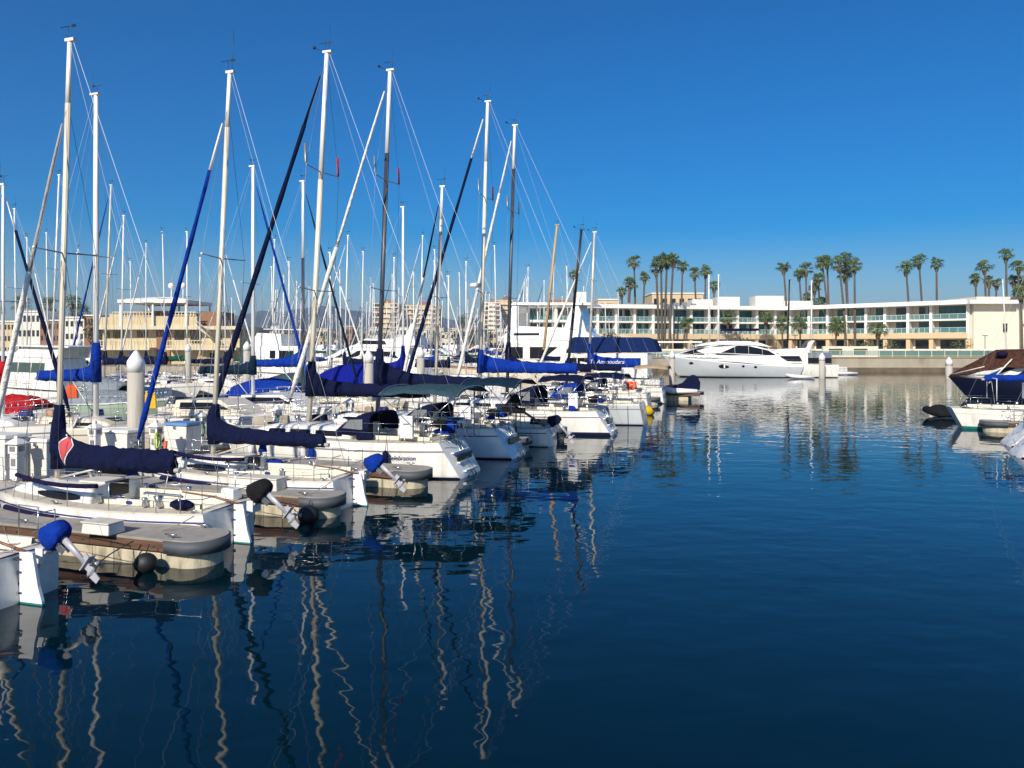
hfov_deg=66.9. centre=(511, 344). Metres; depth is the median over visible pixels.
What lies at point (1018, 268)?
palm tree
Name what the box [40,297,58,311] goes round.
palm tree
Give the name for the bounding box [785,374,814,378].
dinghy
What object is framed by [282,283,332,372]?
sailboat
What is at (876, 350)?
quay railing
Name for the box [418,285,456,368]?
sailboat
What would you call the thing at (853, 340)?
window
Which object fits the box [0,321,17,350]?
town house
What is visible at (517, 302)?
sailboat
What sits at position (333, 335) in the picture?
sailboat
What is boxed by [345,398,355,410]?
power pedestal
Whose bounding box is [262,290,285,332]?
sailboat
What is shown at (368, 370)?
piling
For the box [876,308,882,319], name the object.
window
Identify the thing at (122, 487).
companionway door
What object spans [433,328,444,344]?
shore building
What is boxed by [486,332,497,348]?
shore building
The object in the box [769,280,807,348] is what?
sailboat
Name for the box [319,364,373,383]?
cover
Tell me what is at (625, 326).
window
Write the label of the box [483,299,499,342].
apartment tower
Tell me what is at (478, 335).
sailboat
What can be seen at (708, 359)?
motor yacht
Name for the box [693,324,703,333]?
window
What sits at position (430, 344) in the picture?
sailboat
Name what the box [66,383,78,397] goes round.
life ring case
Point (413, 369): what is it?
motor yacht
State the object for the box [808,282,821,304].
palm tree
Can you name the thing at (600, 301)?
apartment block
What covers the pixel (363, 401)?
motor boat
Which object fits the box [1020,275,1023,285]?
palm tree
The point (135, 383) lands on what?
piling
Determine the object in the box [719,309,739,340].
palm tree
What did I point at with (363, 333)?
broadleaf tree
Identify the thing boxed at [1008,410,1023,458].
sailboat
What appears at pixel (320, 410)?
dock box
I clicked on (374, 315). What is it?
sailboat
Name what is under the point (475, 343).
sailboat
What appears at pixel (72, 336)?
town house
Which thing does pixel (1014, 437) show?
sailboat
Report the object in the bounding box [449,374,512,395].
motor boat
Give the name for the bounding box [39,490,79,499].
window
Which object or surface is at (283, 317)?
sailboat
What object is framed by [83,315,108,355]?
town house
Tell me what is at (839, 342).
window
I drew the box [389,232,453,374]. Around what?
sailboat
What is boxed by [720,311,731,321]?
window
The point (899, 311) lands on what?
window
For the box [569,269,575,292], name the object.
palm tree
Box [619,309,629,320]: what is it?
window
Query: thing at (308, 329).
sailboat
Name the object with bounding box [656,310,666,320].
window
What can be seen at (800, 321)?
palm tree
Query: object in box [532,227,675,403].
sailboat
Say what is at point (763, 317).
palm tree
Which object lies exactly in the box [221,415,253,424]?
dock box
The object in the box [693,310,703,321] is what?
window
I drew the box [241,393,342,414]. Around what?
motor boat
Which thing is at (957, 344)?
broadleaf tree
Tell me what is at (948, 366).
piling
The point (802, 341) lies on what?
window
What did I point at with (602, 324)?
window
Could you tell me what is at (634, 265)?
palm tree
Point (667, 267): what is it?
palm tree
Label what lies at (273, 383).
motor boat
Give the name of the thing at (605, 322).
sailboat
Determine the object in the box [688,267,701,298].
palm tree
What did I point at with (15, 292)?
sailboat
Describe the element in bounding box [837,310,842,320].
window
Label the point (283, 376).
motor boat
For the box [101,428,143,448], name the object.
dock box
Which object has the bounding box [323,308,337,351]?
sailboat
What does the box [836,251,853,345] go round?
palm tree
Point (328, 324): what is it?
sailboat
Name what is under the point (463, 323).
palm tree
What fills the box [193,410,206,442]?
power pedestal
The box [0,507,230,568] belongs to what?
dock finger
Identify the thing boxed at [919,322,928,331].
window
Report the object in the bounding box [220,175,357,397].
sailboat
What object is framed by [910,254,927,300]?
palm tree
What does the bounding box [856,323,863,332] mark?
window
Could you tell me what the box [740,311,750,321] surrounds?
window
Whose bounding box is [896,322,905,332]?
window
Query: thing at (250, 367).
sailboat
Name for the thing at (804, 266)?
palm tree
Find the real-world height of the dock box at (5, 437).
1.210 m
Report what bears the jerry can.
on the motor boat at (182, 410)
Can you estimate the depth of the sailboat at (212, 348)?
96.87 m
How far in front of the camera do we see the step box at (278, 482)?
20.16 m
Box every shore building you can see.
[270,326,282,333]
[316,329,332,344]
[342,326,356,347]
[396,327,408,337]
[415,330,428,344]
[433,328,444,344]
[441,332,455,345]
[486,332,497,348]
[495,329,502,344]
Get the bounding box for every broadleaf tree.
[78,316,102,345]
[324,329,339,344]
[358,328,370,339]
[445,326,459,341]
[471,330,486,345]
[601,333,620,336]
[691,338,707,346]
[730,336,751,341]
[852,339,881,347]
[882,341,901,348]
[950,339,972,348]
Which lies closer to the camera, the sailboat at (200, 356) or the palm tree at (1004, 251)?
the sailboat at (200, 356)
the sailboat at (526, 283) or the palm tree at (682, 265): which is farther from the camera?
the palm tree at (682, 265)
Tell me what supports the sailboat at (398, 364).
on the water
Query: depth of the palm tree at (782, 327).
161.82 m
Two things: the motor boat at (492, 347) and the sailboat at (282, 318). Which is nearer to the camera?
the sailboat at (282, 318)
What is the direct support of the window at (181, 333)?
in the clubhouse
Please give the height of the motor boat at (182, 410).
2.250 m
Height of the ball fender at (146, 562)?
0.546 m
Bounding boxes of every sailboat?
[0,24,301,543]
[0,163,75,436]
[0,203,54,351]
[0,233,51,360]
[0,502,104,608]
[6,77,171,448]
[21,163,105,371]
[24,223,83,344]
[54,245,116,377]
[73,180,171,401]
[88,211,178,380]
[105,227,203,397]
[105,258,164,378]
[116,240,182,376]
[130,35,407,509]
[145,228,212,378]
[158,159,317,413]
[166,254,242,381]
[177,248,263,395]
[193,307,239,377]
[204,41,498,478]
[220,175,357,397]
[220,298,244,363]
[227,251,323,390]
[228,266,290,378]
[238,234,319,379]
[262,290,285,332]
[267,289,280,332]
[268,275,297,333]
[273,306,285,332]
[278,243,364,372]
[278,281,299,332]
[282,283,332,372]
[283,60,545,458]
[297,286,332,352]
[315,231,387,363]
[315,296,349,354]
[316,270,359,365]
[318,251,389,361]
[318,288,339,355]
[319,314,339,355]
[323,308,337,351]
[338,311,351,350]
[345,279,376,347]
[347,201,447,373]
[349,303,376,345]
[351,296,375,344]
[354,283,385,338]
[355,291,376,340]
[355,302,377,342]
[364,247,439,374]
[375,275,414,338]
[384,288,416,338]
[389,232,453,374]
[392,176,575,446]
[395,243,469,374]
[402,94,617,435]
[404,272,434,347]
[410,260,455,355]
[413,271,487,376]
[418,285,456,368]
[423,301,461,370]
[425,316,450,363]
[425,321,443,353]
[430,273,485,371]
[434,258,522,387]
[450,300,485,365]
[452,242,527,361]
[457,119,647,425]
[457,292,500,364]
[459,320,489,355]
[463,293,504,365]
[467,308,478,354]
[470,309,494,366]
[483,304,503,357]
[497,282,542,350]
[500,277,533,348]
[501,264,553,357]
[503,279,539,356]
[510,216,651,407]
[512,215,587,362]
[530,280,561,326]
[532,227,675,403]
[536,265,566,326]
[552,266,573,322]
[597,307,615,336]
[601,300,628,336]
[692,275,731,341]
[700,275,740,342]
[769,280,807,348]
[793,281,846,371]
[946,278,1023,429]
[971,280,1019,374]
[1000,388,1023,446]
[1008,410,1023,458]
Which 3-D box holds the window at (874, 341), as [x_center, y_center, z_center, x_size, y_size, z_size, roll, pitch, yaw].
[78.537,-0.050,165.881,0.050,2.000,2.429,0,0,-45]
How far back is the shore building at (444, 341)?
505.43 m
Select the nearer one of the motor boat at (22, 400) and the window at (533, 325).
the motor boat at (22, 400)
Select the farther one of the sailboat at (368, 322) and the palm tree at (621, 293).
the palm tree at (621, 293)
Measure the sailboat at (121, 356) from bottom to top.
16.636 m
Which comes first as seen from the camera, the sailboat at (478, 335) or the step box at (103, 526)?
the step box at (103, 526)
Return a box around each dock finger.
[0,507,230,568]
[73,471,345,518]
[206,451,432,488]
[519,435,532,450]
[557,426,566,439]
[651,396,660,404]
[979,419,1019,432]
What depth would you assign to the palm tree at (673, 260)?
159.80 m
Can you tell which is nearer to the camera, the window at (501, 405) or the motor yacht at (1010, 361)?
the window at (501, 405)
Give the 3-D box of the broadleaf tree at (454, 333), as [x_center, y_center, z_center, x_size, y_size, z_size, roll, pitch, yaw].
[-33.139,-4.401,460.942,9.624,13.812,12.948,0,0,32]
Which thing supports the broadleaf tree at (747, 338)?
on the hotel terrace ground
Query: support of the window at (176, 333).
in the clubhouse
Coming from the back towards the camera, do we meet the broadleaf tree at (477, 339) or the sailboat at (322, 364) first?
the broadleaf tree at (477, 339)
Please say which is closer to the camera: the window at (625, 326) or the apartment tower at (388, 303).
the window at (625, 326)
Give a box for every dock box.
[0,431,31,479]
[28,436,64,475]
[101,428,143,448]
[163,420,202,452]
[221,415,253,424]
[303,406,331,414]
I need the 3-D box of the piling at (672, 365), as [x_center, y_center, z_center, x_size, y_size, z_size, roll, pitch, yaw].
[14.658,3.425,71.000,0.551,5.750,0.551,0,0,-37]
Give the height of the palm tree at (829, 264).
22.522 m
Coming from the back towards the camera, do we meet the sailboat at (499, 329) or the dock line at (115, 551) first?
the sailboat at (499, 329)
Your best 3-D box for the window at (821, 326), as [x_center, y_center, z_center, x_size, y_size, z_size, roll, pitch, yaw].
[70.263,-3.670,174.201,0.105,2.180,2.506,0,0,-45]
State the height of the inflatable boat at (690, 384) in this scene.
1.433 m
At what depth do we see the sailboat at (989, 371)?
111.94 m
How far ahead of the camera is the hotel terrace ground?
136.00 m
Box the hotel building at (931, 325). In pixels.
[530,292,1023,349]
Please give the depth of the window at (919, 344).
159.78 m
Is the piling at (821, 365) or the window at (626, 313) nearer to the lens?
the piling at (821, 365)
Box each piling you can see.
[75,338,82,345]
[127,350,144,448]
[185,344,190,382]
[243,341,250,381]
[363,350,373,400]
[416,347,424,373]
[669,351,674,384]
[819,353,824,377]
[945,357,952,378]
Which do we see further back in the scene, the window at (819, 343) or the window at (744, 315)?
the window at (744, 315)
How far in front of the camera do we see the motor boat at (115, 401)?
42.91 m
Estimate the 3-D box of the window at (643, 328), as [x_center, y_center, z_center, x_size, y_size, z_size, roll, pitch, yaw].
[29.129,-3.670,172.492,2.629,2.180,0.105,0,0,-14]
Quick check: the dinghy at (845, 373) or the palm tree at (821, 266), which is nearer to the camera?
the dinghy at (845, 373)
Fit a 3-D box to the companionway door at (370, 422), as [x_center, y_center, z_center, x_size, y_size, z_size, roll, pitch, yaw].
[-4.943,2.861,26.830,0.030,0.419,0.520,0,0,17]
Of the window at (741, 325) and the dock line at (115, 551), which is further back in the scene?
the window at (741, 325)
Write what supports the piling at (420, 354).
in the water
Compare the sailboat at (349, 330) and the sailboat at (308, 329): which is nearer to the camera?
the sailboat at (308, 329)
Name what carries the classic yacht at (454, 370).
on the water
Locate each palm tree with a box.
[8,296,32,310]
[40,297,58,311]
[66,294,82,316]
[68,303,91,316]
[457,315,467,339]
[464,316,473,348]
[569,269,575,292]
[616,287,627,303]
[623,276,637,302]
[625,254,640,303]
[639,271,649,302]
[650,262,663,343]
[653,255,670,348]
[658,251,677,348]
[665,252,679,348]
[675,260,688,301]
[678,316,694,348]
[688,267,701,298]
[700,264,712,298]
[710,280,719,297]
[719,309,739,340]
[755,310,774,348]
[773,316,792,348]
[776,262,790,305]
[789,315,808,347]
[793,268,805,300]
[798,262,813,300]
[802,292,813,300]
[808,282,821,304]
[812,272,825,301]
[813,297,825,304]
[814,256,831,304]
[823,255,833,304]
[823,316,847,345]
[830,255,848,345]
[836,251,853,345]
[837,267,852,294]
[845,257,862,345]
[864,322,887,348]
[895,259,914,301]
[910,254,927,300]
[930,257,943,300]
[969,273,983,296]
[974,260,995,296]
[983,275,993,296]
[992,278,1001,296]
[998,248,1015,296]
[1007,260,1023,303]
[1007,274,1021,296]
[1011,284,1023,348]
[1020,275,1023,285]
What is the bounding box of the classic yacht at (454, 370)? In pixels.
[439,357,596,387]
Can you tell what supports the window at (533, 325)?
in the hotel building at (931, 325)
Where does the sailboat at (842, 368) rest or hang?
on the water
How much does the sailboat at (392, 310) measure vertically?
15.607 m
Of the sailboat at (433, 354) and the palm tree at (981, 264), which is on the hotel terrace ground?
the palm tree at (981, 264)
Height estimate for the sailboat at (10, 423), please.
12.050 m
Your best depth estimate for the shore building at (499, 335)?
527.53 m
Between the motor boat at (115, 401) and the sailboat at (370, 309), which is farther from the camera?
the sailboat at (370, 309)
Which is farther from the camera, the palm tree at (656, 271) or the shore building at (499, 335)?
the shore building at (499, 335)
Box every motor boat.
[5,394,65,417]
[6,345,101,402]
[53,389,168,419]
[75,378,126,391]
[146,398,284,438]
[226,378,300,396]
[230,295,319,378]
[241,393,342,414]
[270,372,305,382]
[315,396,406,414]
[316,345,328,357]
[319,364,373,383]
[385,394,461,408]
[423,345,456,363]
[443,345,459,355]
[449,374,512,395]
[462,390,476,395]
[468,345,487,354]
[487,345,502,356]
[560,337,663,385]
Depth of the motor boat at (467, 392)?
49.06 m
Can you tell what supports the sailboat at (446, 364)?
on the water
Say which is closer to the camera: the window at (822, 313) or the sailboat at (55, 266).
the sailboat at (55, 266)
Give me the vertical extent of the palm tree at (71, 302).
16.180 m
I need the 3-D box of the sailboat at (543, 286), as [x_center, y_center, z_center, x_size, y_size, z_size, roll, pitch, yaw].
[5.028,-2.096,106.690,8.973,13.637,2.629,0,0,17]
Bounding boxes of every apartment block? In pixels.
[593,299,617,303]
[645,293,703,304]
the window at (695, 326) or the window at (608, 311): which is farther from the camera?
the window at (695, 326)
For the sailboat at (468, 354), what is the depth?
132.68 m
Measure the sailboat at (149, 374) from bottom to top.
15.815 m
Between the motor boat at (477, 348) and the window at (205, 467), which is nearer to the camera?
the window at (205, 467)
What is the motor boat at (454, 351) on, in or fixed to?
on the water
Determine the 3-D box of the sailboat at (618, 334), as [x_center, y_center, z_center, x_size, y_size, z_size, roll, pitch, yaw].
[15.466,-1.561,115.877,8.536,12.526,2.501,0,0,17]
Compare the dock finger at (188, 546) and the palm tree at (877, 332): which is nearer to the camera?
the dock finger at (188, 546)
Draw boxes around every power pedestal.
[4,436,29,480]
[85,421,104,445]
[146,420,165,449]
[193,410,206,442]
[269,405,283,420]
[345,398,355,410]
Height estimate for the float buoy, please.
0.726 m
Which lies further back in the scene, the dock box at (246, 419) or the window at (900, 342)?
the window at (900, 342)
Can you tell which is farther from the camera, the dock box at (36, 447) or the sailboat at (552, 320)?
the sailboat at (552, 320)
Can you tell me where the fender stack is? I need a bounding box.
[623,381,636,389]
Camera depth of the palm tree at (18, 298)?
204.21 m
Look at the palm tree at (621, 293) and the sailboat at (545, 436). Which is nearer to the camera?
the sailboat at (545, 436)
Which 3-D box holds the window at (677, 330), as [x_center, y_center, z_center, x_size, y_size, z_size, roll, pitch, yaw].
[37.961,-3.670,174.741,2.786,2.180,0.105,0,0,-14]
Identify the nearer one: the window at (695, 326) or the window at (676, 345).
the window at (676, 345)
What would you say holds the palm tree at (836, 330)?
on the hotel terrace ground
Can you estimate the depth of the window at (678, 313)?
174.70 m
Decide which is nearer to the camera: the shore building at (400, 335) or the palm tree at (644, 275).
the palm tree at (644, 275)
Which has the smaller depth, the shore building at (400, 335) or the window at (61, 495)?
the window at (61, 495)
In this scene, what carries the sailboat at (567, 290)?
on the water
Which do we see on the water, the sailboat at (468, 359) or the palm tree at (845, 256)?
the sailboat at (468, 359)
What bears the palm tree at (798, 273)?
on the hotel terrace ground
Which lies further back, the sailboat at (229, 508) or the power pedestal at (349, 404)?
the power pedestal at (349, 404)
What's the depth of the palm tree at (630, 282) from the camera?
187.68 m
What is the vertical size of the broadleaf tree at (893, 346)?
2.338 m
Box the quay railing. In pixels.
[630,350,993,356]
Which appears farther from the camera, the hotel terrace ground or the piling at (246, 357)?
the hotel terrace ground
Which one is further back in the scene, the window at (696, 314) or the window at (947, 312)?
the window at (696, 314)
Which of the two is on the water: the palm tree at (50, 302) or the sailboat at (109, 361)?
the sailboat at (109, 361)
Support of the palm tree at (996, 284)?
on the hotel terrace ground
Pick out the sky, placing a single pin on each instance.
(741, 139)
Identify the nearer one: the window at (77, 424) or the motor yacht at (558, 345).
the window at (77, 424)
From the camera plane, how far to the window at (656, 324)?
173.55 m
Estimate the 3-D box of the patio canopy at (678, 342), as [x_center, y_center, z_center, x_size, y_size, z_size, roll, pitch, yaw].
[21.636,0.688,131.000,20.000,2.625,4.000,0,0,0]
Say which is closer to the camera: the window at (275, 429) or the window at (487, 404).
the window at (275, 429)
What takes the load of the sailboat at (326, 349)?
on the water
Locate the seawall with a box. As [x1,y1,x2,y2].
[652,357,981,371]
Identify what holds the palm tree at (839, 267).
on the hotel terrace ground
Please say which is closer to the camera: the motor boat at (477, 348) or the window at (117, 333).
the window at (117, 333)
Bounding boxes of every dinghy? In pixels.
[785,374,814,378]
[838,371,857,374]
[922,404,951,416]
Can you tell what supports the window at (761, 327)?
in the hotel building at (931, 325)
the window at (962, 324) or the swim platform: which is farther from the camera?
the window at (962, 324)
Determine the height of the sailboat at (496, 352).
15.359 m
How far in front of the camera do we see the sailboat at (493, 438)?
31.19 m
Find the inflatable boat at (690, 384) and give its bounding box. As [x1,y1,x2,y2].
[660,375,699,393]
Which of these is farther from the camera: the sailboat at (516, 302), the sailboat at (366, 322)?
the sailboat at (366, 322)
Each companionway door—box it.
[110,478,128,496]
[248,455,260,468]
[369,421,372,431]
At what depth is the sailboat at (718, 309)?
116.92 m
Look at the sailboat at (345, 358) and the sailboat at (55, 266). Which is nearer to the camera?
the sailboat at (55, 266)
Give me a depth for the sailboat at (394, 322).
65.98 m
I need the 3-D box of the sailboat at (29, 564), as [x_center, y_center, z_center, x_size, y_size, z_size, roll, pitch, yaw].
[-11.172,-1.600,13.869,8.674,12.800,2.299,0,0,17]
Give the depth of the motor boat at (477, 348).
257.89 m
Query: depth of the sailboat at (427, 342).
168.29 m
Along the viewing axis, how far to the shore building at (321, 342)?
474.48 m
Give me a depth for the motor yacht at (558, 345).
80.51 m
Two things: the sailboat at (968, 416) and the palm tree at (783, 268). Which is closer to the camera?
the sailboat at (968, 416)
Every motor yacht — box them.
[316,345,356,369]
[316,345,433,374]
[320,294,439,371]
[501,264,601,362]
[662,328,803,377]
[736,339,838,377]
[948,349,1023,399]
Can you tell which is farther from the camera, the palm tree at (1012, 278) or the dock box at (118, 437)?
the palm tree at (1012, 278)
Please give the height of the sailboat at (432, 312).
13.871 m
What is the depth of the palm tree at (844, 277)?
169.59 m
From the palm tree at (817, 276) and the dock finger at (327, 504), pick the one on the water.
the dock finger at (327, 504)
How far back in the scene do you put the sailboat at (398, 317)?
130.86 m
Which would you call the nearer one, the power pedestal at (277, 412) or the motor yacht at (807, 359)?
the power pedestal at (277, 412)
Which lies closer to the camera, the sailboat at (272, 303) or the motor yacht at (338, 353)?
the sailboat at (272, 303)
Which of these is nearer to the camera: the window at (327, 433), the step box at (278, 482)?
the step box at (278, 482)
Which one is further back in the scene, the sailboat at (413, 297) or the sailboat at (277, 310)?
the sailboat at (277, 310)
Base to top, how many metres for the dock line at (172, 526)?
0.286 m
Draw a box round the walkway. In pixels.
[0,409,402,481]
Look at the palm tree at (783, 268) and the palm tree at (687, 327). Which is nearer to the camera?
the palm tree at (687, 327)
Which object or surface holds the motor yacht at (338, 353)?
on the water
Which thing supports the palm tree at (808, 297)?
on the hotel terrace ground
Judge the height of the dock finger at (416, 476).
1.138 m
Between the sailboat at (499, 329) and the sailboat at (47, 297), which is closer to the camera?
the sailboat at (47, 297)
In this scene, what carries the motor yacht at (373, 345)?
on the water
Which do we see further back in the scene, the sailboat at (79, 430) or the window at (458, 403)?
the window at (458, 403)
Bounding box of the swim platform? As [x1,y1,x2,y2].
[666,391,703,400]
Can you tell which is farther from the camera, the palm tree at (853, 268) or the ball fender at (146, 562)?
the palm tree at (853, 268)
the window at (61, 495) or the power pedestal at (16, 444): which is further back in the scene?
the power pedestal at (16, 444)
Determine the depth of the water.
12.23 m
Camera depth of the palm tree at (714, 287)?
188.75 m
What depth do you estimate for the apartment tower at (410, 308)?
660.00 m
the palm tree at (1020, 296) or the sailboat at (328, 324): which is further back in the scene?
the palm tree at (1020, 296)
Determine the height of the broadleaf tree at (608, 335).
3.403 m
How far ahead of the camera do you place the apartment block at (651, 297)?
225.00 m
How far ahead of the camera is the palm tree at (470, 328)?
329.73 m
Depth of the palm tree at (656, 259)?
160.28 m
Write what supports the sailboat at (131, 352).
on the water
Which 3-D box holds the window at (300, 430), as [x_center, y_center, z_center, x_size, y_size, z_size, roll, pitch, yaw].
[-7.277,2.978,26.640,0.862,0.166,0.083,0,0,24]
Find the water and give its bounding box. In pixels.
[0,372,1023,767]
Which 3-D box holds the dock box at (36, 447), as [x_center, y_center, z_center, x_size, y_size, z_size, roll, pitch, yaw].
[-13.033,3.110,21.671,0.857,1.060,0.709,0,0,19]
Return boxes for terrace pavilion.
[822,346,877,356]
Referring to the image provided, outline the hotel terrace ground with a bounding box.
[627,351,681,355]
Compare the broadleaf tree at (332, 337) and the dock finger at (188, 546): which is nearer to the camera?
the dock finger at (188, 546)
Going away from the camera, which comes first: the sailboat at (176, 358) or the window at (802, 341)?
the sailboat at (176, 358)
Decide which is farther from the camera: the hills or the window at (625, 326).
the hills
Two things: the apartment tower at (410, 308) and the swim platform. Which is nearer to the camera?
the swim platform
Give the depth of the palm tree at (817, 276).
185.70 m
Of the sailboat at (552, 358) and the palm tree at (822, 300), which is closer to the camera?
the sailboat at (552, 358)
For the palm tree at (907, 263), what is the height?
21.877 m
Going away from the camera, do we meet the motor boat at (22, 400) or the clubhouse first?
the motor boat at (22, 400)
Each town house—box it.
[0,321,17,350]
[18,311,58,349]
[39,320,58,344]
[64,317,83,345]
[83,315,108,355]
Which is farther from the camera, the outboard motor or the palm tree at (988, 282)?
the palm tree at (988, 282)
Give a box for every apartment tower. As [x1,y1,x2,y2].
[373,300,400,336]
[401,302,442,329]
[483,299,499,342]
[496,297,512,345]
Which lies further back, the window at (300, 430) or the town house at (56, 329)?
the town house at (56, 329)
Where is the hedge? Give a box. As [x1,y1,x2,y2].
[814,349,997,356]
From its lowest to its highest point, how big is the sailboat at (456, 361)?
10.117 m
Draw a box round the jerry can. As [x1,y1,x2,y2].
[145,391,156,407]
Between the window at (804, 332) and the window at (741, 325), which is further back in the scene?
the window at (741, 325)
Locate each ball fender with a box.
[133,544,157,573]
[297,500,318,522]
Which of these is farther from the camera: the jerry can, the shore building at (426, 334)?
the shore building at (426, 334)
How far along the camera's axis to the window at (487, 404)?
38.62 m
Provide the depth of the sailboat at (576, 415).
38.71 m
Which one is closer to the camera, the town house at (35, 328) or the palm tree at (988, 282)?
the palm tree at (988, 282)
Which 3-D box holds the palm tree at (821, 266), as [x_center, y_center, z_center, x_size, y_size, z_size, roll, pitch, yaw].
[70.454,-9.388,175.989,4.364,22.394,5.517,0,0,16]
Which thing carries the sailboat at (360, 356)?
on the water
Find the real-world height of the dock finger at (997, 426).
1.138 m
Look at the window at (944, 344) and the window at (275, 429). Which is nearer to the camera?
the window at (275, 429)
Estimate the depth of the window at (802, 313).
177.66 m
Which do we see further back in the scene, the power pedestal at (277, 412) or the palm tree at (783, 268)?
the palm tree at (783, 268)
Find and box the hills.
[198,306,479,344]
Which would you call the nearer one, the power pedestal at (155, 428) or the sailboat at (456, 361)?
the power pedestal at (155, 428)
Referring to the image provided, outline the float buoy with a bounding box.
[646,405,654,414]
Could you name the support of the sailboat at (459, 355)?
on the water
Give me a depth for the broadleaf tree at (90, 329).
149.63 m
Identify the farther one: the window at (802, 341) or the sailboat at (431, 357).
the window at (802, 341)
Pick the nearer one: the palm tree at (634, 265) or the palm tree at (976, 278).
the palm tree at (976, 278)
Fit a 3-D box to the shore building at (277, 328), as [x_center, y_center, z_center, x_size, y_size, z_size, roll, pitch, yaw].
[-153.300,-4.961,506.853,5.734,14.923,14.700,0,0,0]
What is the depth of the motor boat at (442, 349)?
171.10 m
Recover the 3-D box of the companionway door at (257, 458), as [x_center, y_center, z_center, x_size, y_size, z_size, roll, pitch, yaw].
[-7.217,3.276,21.717,0.030,0.339,0.520,0,0,17]
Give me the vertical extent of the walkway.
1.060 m
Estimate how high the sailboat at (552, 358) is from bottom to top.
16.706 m
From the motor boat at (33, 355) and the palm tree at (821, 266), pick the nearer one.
the motor boat at (33, 355)
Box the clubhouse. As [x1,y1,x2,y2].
[99,283,270,363]
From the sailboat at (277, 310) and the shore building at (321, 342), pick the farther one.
the shore building at (321, 342)
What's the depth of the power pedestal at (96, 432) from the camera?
24.74 m
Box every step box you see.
[80,517,125,535]
[228,473,287,490]
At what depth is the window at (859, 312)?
168.74 m
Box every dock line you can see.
[99,541,133,562]
[129,516,193,533]
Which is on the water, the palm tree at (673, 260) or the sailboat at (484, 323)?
the sailboat at (484, 323)
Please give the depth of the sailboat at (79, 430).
30.92 m
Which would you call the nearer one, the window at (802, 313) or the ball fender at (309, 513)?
the ball fender at (309, 513)
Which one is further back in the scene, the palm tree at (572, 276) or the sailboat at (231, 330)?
the palm tree at (572, 276)
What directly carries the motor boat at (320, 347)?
on the water
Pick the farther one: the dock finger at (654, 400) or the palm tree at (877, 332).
the palm tree at (877, 332)
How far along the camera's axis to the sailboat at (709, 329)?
115.96 m
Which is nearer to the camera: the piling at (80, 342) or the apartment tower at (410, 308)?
the piling at (80, 342)
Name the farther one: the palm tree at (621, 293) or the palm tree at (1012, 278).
the palm tree at (621, 293)
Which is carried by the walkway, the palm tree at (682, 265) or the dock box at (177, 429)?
the dock box at (177, 429)
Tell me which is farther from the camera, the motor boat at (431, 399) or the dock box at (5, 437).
the motor boat at (431, 399)
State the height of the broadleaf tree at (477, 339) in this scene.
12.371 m
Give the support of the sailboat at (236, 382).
on the water
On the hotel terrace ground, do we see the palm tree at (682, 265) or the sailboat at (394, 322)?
the palm tree at (682, 265)
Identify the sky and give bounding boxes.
[0,0,1023,320]
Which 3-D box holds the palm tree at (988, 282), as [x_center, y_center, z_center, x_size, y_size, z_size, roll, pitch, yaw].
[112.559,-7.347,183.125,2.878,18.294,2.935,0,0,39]
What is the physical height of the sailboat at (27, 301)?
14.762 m
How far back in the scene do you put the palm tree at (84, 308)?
211.50 m
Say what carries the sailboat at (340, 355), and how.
on the water
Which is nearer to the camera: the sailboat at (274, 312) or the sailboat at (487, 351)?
the sailboat at (274, 312)
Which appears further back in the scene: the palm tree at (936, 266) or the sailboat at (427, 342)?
the palm tree at (936, 266)
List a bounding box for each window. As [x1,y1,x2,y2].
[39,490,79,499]
[75,423,89,425]
[113,330,120,337]
[174,331,178,339]
[179,331,183,339]
[187,464,224,471]
[190,330,198,342]
[269,428,285,431]
[290,429,309,432]
[315,430,341,436]
[455,402,469,404]
[475,403,490,406]
[495,404,514,406]
[530,309,563,319]
[530,324,564,327]
[601,309,611,320]
[601,323,611,332]
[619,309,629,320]
[619,323,629,332]
[637,310,647,320]
[637,324,647,332]
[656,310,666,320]
[656,324,666,332]
[674,340,683,348]
[675,310,685,320]
[675,324,685,333]
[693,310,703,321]
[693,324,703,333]
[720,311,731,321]
[720,324,731,333]
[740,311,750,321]
[740,324,750,333]
[759,325,768,333]
[797,340,806,347]
[800,311,806,321]
[801,324,806,333]
[816,340,825,348]
[819,310,825,320]
[819,324,825,333]
[836,340,843,345]
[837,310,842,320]
[853,340,863,345]
[856,309,863,320]
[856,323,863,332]
[873,340,882,348]
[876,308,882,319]
[893,340,905,348]
[896,308,905,319]
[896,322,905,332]
[915,340,928,348]
[919,307,928,318]
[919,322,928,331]
[939,306,965,318]
[939,321,965,331]
[940,340,964,348]
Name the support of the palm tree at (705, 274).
on the hotel terrace ground
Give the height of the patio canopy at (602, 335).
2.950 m
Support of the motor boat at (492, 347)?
on the water
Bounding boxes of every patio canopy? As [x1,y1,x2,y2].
[598,334,629,336]
[655,341,701,356]
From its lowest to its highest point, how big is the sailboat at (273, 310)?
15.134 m
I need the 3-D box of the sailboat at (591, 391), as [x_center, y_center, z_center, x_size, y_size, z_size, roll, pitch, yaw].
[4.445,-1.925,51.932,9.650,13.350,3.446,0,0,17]

